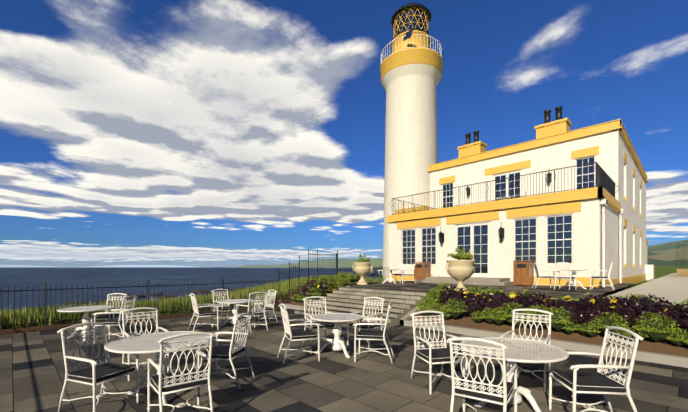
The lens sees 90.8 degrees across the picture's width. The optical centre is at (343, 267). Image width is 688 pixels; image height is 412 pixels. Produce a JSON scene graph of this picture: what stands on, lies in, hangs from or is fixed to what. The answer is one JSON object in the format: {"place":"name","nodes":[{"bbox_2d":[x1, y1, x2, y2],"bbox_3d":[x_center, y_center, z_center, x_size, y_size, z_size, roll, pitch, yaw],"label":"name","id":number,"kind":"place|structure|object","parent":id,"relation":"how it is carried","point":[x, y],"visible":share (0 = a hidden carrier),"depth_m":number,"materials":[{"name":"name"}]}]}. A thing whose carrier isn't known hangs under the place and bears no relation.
{"place":"outdoors","nodes":[
{"label":"outdoors","id":0,"kind":"place"},
{"bbox_2d":[0,265,194,266],"bbox_3d":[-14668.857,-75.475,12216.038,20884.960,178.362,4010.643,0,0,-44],"label":"land","id":1,"kind":"structure","parent":0,"point":[101,266],"depth_m":17513.88,"materials":[{"name":"blue"}]},
{"bbox_2d":[0,267,381,312],"bbox_3d":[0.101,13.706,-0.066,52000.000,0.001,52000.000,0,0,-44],"label":"sea","id":2,"kind":"structure","parent":0,"point":[23,277],"depth_m":374.81,"materials":[{"name":"blue liquid"}]},
{"bbox_2d":[0,308,687,411],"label":"terrace","id":3,"kind":"structure","parent":0,"point":[32,372],"depth_m":5.20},
{"bbox_2d":[57,306,113,341],"bbox_3d":[-6.107,1.339,8.052,1.080,0.733,1.080,0,0,28],"label":"table","id":4,"kind":"object","parent":3,"relation":"on","point":[86,310],"visible":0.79,"depth_m":8.01,"materials":[{"name":"white metal"}]},
{"bbox_2d":[57,322,139,411],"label":"chair","id":5,"kind":"object","parent":3,"relation":"on","point":[95,373],"visible":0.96,"depth_m":4.05,"materials":[{"name":"white metal"}]},
{"bbox_2d":[91,293,127,334],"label":"chair","id":6,"kind":"object","parent":3,"relation":"on","point":[106,316],"visible":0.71,"depth_m":8.90,"materials":[{"name":"white metal"}]},
{"bbox_2d":[92,296,137,343],"bbox_3d":[-5.240,1.185,7.818,0.711,1.048,0.590,0,0,-5],"label":"chair","id":7,"kind":"object","parent":3,"relation":"on","point":[109,322],"visible":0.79,"depth_m":7.68,"materials":[{"name":"white metal"}]},
{"bbox_2d":[120,307,169,380],"bbox_3d":[-3.225,1.194,5.488,0.581,1.031,0.699,0,0,-42],"label":"chair","id":8,"kind":"object","parent":3,"relation":"on","point":[137,319],"visible":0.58,"depth_m":5.61,"materials":[{"name":"white metal"}]},
{"bbox_2d":[104,331,209,403],"bbox_3d":[-2.440,1.339,4.541,1.260,0.733,1.260,0,0,28],"label":"table","id":9,"kind":"object","parent":3,"relation":"on","point":[125,346],"visible":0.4,"depth_m":4.47,"materials":[{"name":"white metal"}]},
{"bbox_2d":[147,332,215,411],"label":"chair","id":10,"kind":"object","parent":3,"relation":"on","point":[177,379],"visible":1,"depth_m":3.65,"materials":[{"name":"white metal"}]},
{"bbox_2d":[188,293,218,330],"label":"chair","id":11,"kind":"object","parent":3,"relation":"on","point":[198,313],"visible":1,"depth_m":9.16,"materials":[{"name":"white metal"}]},
{"bbox_2d":[195,313,254,388],"bbox_3d":[-1.755,1.194,5.049,0.698,1.030,0.580,0,0,9],"label":"chair","id":12,"kind":"object","parent":3,"relation":"on","point":[224,352],"visible":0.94,"depth_m":4.97,"materials":[{"name":"white metal"}]},
{"bbox_2d":[211,289,238,323],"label":"chair","id":13,"kind":"object","parent":3,"relation":"on","point":[224,308],"visible":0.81,"depth_m":10.37,"materials":[{"name":"white metal"}]},
{"bbox_2d":[217,299,252,327],"bbox_3d":[-3.130,1.339,9.792,1.020,0.733,1.020,0,0,28],"label":"table","id":14,"kind":"object","parent":3,"relation":"on","point":[234,302],"visible":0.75,"depth_m":9.74,"materials":[{"name":"white metal"}]},
{"bbox_2d":[236,292,267,332],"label":"chair","id":15,"kind":"object","parent":3,"relation":"on","point":[258,312],"visible":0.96,"depth_m":9.08,"materials":[{"name":"white metal"}]},
{"bbox_2d":[250,290,277,323],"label":"chair","id":16,"kind":"object","parent":3,"relation":"on","point":[271,308],"visible":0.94,"depth_m":10.34,"materials":[{"name":"white metal"}]},
{"bbox_2d":[277,303,320,364],"bbox_3d":[-0.843,1.188,6.299,0.707,1.042,0.587,0,0,-21],"label":"chair","id":17,"kind":"object","parent":3,"relation":"on","point":[300,335],"visible":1,"depth_m":6.16,"materials":[{"name":"white metal"}]},
{"bbox_2d":[283,286,349,309],"bbox_3d":[-1.109,1.258,14.412,2.270,0.935,1.850,0,0,-44],"label":"bed kerb","id":18,"kind":"object","parent":3,"relation":"on","point":[295,307],"visible":0.19,"depth_m":13.75,"materials":[{"name":"stone"}]},
{"bbox_2d":[289,289,337,305],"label":"bed soil","id":19,"kind":"structure","parent":18,"relation":"in","point":[297,303],"depth_m":14.14,"materials":[{"name":"brown soil"}]},
{"bbox_2d":[302,296,334,349],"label":"chair","id":20,"kind":"object","parent":3,"relation":"on","point":[325,325],"visible":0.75,"depth_m":7.54,"materials":[{"name":"white metal"}]},
{"bbox_2d":[311,313,362,357],"bbox_3d":[-0.134,1.339,6.691,1.020,0.733,1.020,0,0,28],"label":"table","id":21,"kind":"object","parent":3,"relation":"on","point":[338,342],"visible":0.96,"depth_m":6.62,"materials":[{"name":"white metal"}]},
{"bbox_2d":[295,287,426,327],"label":"stairs","id":22,"kind":"structure","parent":3,"relation":"on","point":[345,300],"depth_m":11.59,"materials":[{"name":"grey stone"}]},
{"bbox_2d":[347,297,384,349],"bbox_3d":[0.493,1.189,7.439,0.586,1.041,0.706,0,0,39],"label":"chair","id":23,"kind":"object","parent":3,"relation":"on","point":[365,327],"visible":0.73,"depth_m":7.47,"materials":[{"name":"white metal"}]},
{"bbox_2d":[353,302,393,363],"bbox_3d":[0.560,1.181,6.307,0.717,1.057,0.595,0,0,11],"label":"chair","id":24,"kind":"object","parent":3,"relation":"on","point":[372,335],"visible":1,"depth_m":6.09,"materials":[{"name":"white metal"}]},
{"bbox_2d":[410,310,468,394],"bbox_3d":[1.351,1.187,4.913,0.588,1.044,0.708,0,0,-14],"label":"chair","id":25,"kind":"object","parent":3,"relation":"on","point":[440,355],"visible":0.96,"depth_m":5.01,"materials":[{"name":"white metal"}]},
{"bbox_2d":[446,337,517,411],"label":"chair","id":26,"kind":"object","parent":3,"relation":"on","point":[503,390],"visible":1,"depth_m":3.37,"materials":[{"name":"white metal"}]},
{"bbox_2d":[460,337,568,411],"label":"table","id":27,"kind":"object","parent":3,"relation":"on","point":[515,351],"visible":0.6,"depth_m":4.00,"materials":[{"name":"white metal"}]},
{"bbox_2d":[500,309,553,391],"bbox_3d":[2.735,1.180,5.059,0.597,1.060,0.719,0,0,39],"label":"chair","id":28,"kind":"object","parent":3,"relation":"on","point":[546,341],"visible":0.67,"depth_m":5.18,"materials":[{"name":"white metal"}]},
{"bbox_2d":[548,326,643,411],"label":"chair","id":29,"kind":"object","parent":3,"relation":"on","point":[587,382],"visible":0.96,"depth_m":3.63,"materials":[{"name":"white metal"}]},
{"bbox_2d":[0,0,687,266],"label":"sky","id":30,"kind":"structure","parent":0,"point":[197,133],"materials":[{"name":"blue"}]},
{"bbox_2d":[403,29,412,40],"bbox_3d":[5.066,-18.394,26.907,0.330,0.700,0.700,0,0,-44],"label":"solar panel","id":31,"kind":"object","parent":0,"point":[408,34],"visible":1,"depth_m":26.81,"materials":[{"name":"blue"}]},
{"bbox_2d":[231,240,687,296],"bbox_3d":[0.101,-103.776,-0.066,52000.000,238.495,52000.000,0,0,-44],"label":"terrain","id":32,"kind":"structure","parent":0,"point":[664,259],"depth_m":1681.74,"materials":[{"name":"green plant"}]},
{"bbox_2d":[9,287,250,313],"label":"shore rocks","id":33,"kind":"object","parent":32,"relation":"on","point":[140,296],"visible":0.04,"depth_m":148.83,"materials":[{"name":"grey stone"}]},
{"bbox_2d":[0,280,315,334],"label":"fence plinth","id":34,"kind":"structure","parent":32,"relation":"on","point":[287,300],"depth_m":10.91,"materials":[{"name":"grey stone"}]},
{"bbox_2d":[0,249,388,328],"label":"fences","id":35,"kind":"object","parent":34,"relation":"on","point":[45,289],"visible":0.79,"depth_m":11.03,"materials":[{"name":"black metal"}]},
{"bbox_2d":[0,275,387,328],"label":"grass","id":36,"kind":"structure","parent":32,"relation":"on","point":[283,288],"depth_m":11.85,"materials":[{"name":"green plant"}]},
{"bbox_2d":[382,64,440,280],"bbox_3d":[5.804,-6.969,29.442,5.040,18.350,5.040,0,0,-44],"label":"tower shaft","id":37,"kind":"object","parent":32,"relation":"on","point":[411,148],"visible":0.62,"depth_m":27.49,"materials":[{"name":"white paint"}]},
{"bbox_2d":[380,30,442,86],"bbox_3d":[5.804,-17.749,29.442,5.360,3.210,5.360,0,0,-44],"label":"lighthouse gallery","id":38,"kind":"object","parent":37,"relation":"on","point":[416,54],"visible":0.54,"depth_m":27.63,"materials":[{"name":"yellow paint"}]},
{"bbox_2d":[391,3,431,40],"bbox_3d":[5.804,-20.994,29.442,3.480,3.280,3.480,0,0,-44],"label":"lantern","id":39,"kind":"object","parent":38,"relation":"on","point":[414,21],"depth_m":28.14,"materials":[{"name":"black glass"}]},
{"bbox_2d":[393,8,428,37],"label":"lantern astragals","id":40,"kind":"object","parent":39,"relation":"attached to","point":[396,21],"visible":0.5,"depth_m":28.27,"materials":[{"name":"gold metal"}]},
{"bbox_2d":[381,34,441,61],"bbox_3d":[5.804,-17.879,29.442,5.212,1.130,5.212,0,0,-44],"label":"gallery railing","id":41,"kind":"object","parent":38,"relation":"on","point":[413,45],"visible":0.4,"depth_m":27.25,"materials":[{"name":"white metal"}]},
{"bbox_2d":[290,271,687,345],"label":"plants","id":42,"kind":"object","parent":32,"relation":"on","point":[640,327],"depth_m":7.75,"materials":[{"name":"green plant"}]},
{"bbox_2d":[385,118,648,286],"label":"trim","id":43,"kind":"structure","parent":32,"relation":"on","point":[554,132],"depth_m":18.84,"materials":[{"name":"yellow paint"}]},
{"bbox_2d":[438,227,443,243],"bbox_3d":[5.421,-1.738,18.834,0.428,0.947,0.283,0,0,-25],"label":"wall lantern","id":44,"kind":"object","parent":43,"relation":"attached to","point":[441,236],"depth_m":18.76,"materials":[{"name":"black metal"}]},
{"bbox_2d":[466,183,469,195],"bbox_3d":[8.496,-5.288,23.220,0.421,0.947,0.300,0,0,-44],"label":"wall lantern","id":45,"kind":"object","parent":43,"relation":"attached to","point":[467,190],"depth_m":23.12,"materials":[{"name":"black metal"}]},
{"bbox_2d":[498,222,503,239],"bbox_3d":[7.681,-1.738,16.545,0.421,0.947,0.300,0,0,-44],"label":"wall lantern","id":46,"kind":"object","parent":43,"relation":"attached to","point":[501,232],"depth_m":16.44,"materials":[{"name":"black metal"}]},
{"bbox_2d":[391,162,616,214],"bbox_3d":[8.614,-3.844,19.732,5.131,1.100,10.986,0,0,-44],"label":"balcony rail","id":47,"kind":"object","parent":43,"relation":"attached to","point":[605,181],"visible":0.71,"depth_m":16.34,"materials":[{"name":"black metal"}]},
{"bbox_2d":[465,106,562,143],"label":"chimney pots","id":48,"kind":"object","parent":43,"relation":"on","point":[558,110],"visible":0.65,"depth_m":20.30,"materials":[{"name":"black ceramic"}]},
{"bbox_2d":[546,172,551,182],"bbox_3d":[11.941,-5.288,19.703,0.428,0.947,0.283,0,0,-25],"label":"wall lantern","id":49,"kind":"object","parent":43,"relation":"attached to","point":[550,174],"depth_m":19.61,"materials":[{"name":"black metal"}]},
{"bbox_2d":[600,199,623,286],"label":"downpipes","id":50,"kind":"object","parent":43,"relation":"attached to","point":[603,203],"visible":0.85,"depth_m":14.11,"materials":[{"name":"white metal"}]},
{"bbox_2d":[400,291,687,367],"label":"bed kerb","id":51,"kind":"object","parent":32,"relation":"on","point":[666,359],"visible":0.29,"depth_m":6.95,"materials":[{"name":"stone"}]},
{"bbox_2d":[409,299,687,356],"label":"bed soil","id":52,"kind":"structure","parent":51,"relation":"in","point":[664,346],"depth_m":7.41,"materials":[{"name":"brown soil"}]},
{"bbox_2d":[603,273,687,304],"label":"gravel","id":53,"kind":"structure","parent":32,"relation":"on","point":[672,287],"depth_m":14.32,"materials":[{"name":"beige gravel"}]},
{"bbox_2d":[677,269,687,276],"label":"wall","id":54,"kind":"structure","parent":32,"relation":"on","point":[682,272],"depth_m":33.30,"materials":[{"name":"stone"}]},
{"bbox_2d":[342,281,635,298],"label":"terrace","id":55,"kind":"structure","parent":0,"point":[409,286],"depth_m":13.17,"materials":[{"name":"grey stone"}]},
{"bbox_2d":[368,264,382,282],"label":"chair","id":56,"kind":"object","parent":55,"relation":"on","point":[373,274],"visible":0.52,"depth_m":17.43,"materials":[{"name":"white metal"}]},
{"bbox_2d":[382,269,398,283],"bbox_3d":[2.380,0.464,17.177,0.860,0.733,0.883,0,0,34],"label":"table","id":57,"kind":"object","parent":55,"relation":"on","point":[391,279],"visible":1,"depth_m":17.09,"materials":[{"name":"white metal"}]},
{"bbox_2d":[390,263,404,282],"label":"chair","id":58,"kind":"object","parent":55,"relation":"on","point":[398,274],"visible":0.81,"depth_m":18.03,"materials":[{"name":"white metal"}]},
{"bbox_2d":[402,263,415,283],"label":"chair","id":59,"kind":"object","parent":55,"relation":"on","point":[408,275],"visible":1,"depth_m":16.75,"materials":[{"name":"white metal"}]},
{"bbox_2d":[414,262,429,281],"bbox_3d":[4.465,0.263,19.434,0.700,1.135,0.700,0,0,-44],"label":"teak bin","id":60,"kind":"object","parent":55,"relation":"on","point":[421,270],"visible":0.96,"depth_m":19.21,"materials":[{"name":"brown wood"}]},
{"bbox_2d":[445,260,475,291],"bbox_3d":[3.623,0.303,10.545,0.995,1.046,0.864,0,0,-6],"label":"urn","id":61,"kind":"object","parent":55,"relation":"on","point":[460,271],"visible":0.9,"depth_m":10.27,"materials":[{"name":"beige stone"}]},
{"bbox_2d":[416,276,512,285],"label":"door steps","id":62,"kind":"structure","parent":55,"relation":"on","point":[485,281],"depth_m":16.25,"materials":[{"name":"stone"}]},
{"bbox_2d":[513,260,534,285],"bbox_3d":[8.250,0.263,15.582,0.700,1.135,0.700,0,0,-44],"label":"trash bin","id":63,"kind":"object","parent":55,"relation":"on","point":[523,273],"visible":1,"depth_m":15.40,"materials":[{"name":"brown wood"}]},
{"bbox_2d":[532,262,554,287],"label":"chair","id":64,"kind":"object","parent":55,"relation":"on","point":[537,271],"visible":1,"depth_m":13.24,"materials":[{"name":"white metal"}]},
{"bbox_2d":[554,262,576,289],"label":"chair","id":65,"kind":"object","parent":55,"relation":"on","point":[564,274],"visible":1,"depth_m":12.48,"materials":[{"name":"white metal"}]},
{"bbox_2d":[562,270,586,288],"bbox_3d":[8.885,0.464,13.125,0.860,0.733,0.883,0,0,34],"label":"table","id":66,"kind":"object","parent":55,"relation":"on","point":[573,280],"visible":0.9,"depth_m":13.05,"materials":[{"name":"white metal"}]},
{"bbox_2d":[590,261,614,289],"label":"chair","id":67,"kind":"object","parent":55,"relation":"on","point":[592,277],"visible":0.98,"depth_m":12.54,"materials":[{"name":"white metal"}]},
{"bbox_2d":[300,278,687,332],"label":"flower bed","id":68,"kind":"object","parent":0,"point":[678,314],"depth_m":7.53,"materials":[{"name":"purple plant"}]},
{"bbox_2d":[317,278,668,310],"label":"bed flowers","id":69,"kind":"object","parent":68,"relation":"on","point":[512,295],"visible":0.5,"depth_m":8.14,"materials":[{"name":"plant"}]},
{"bbox_2d":[389,130,653,280],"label":"house walls","id":70,"kind":"structure","parent":0,"point":[587,218],"depth_m":19.12,"materials":[{"name":"white paint"}]},
{"bbox_2d":[402,155,594,277],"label":"house frames","id":71,"kind":"structure","parent":70,"relation":"in","point":[472,235],"depth_m":17.92,"materials":[{"name":"white wood"}]},
{"bbox_2d":[403,157,593,272],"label":"windows","id":72,"kind":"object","parent":71,"relation":"in","point":[522,252],"depth_m":17.66,"materials":[{"name":"blue glass"}]}
]}

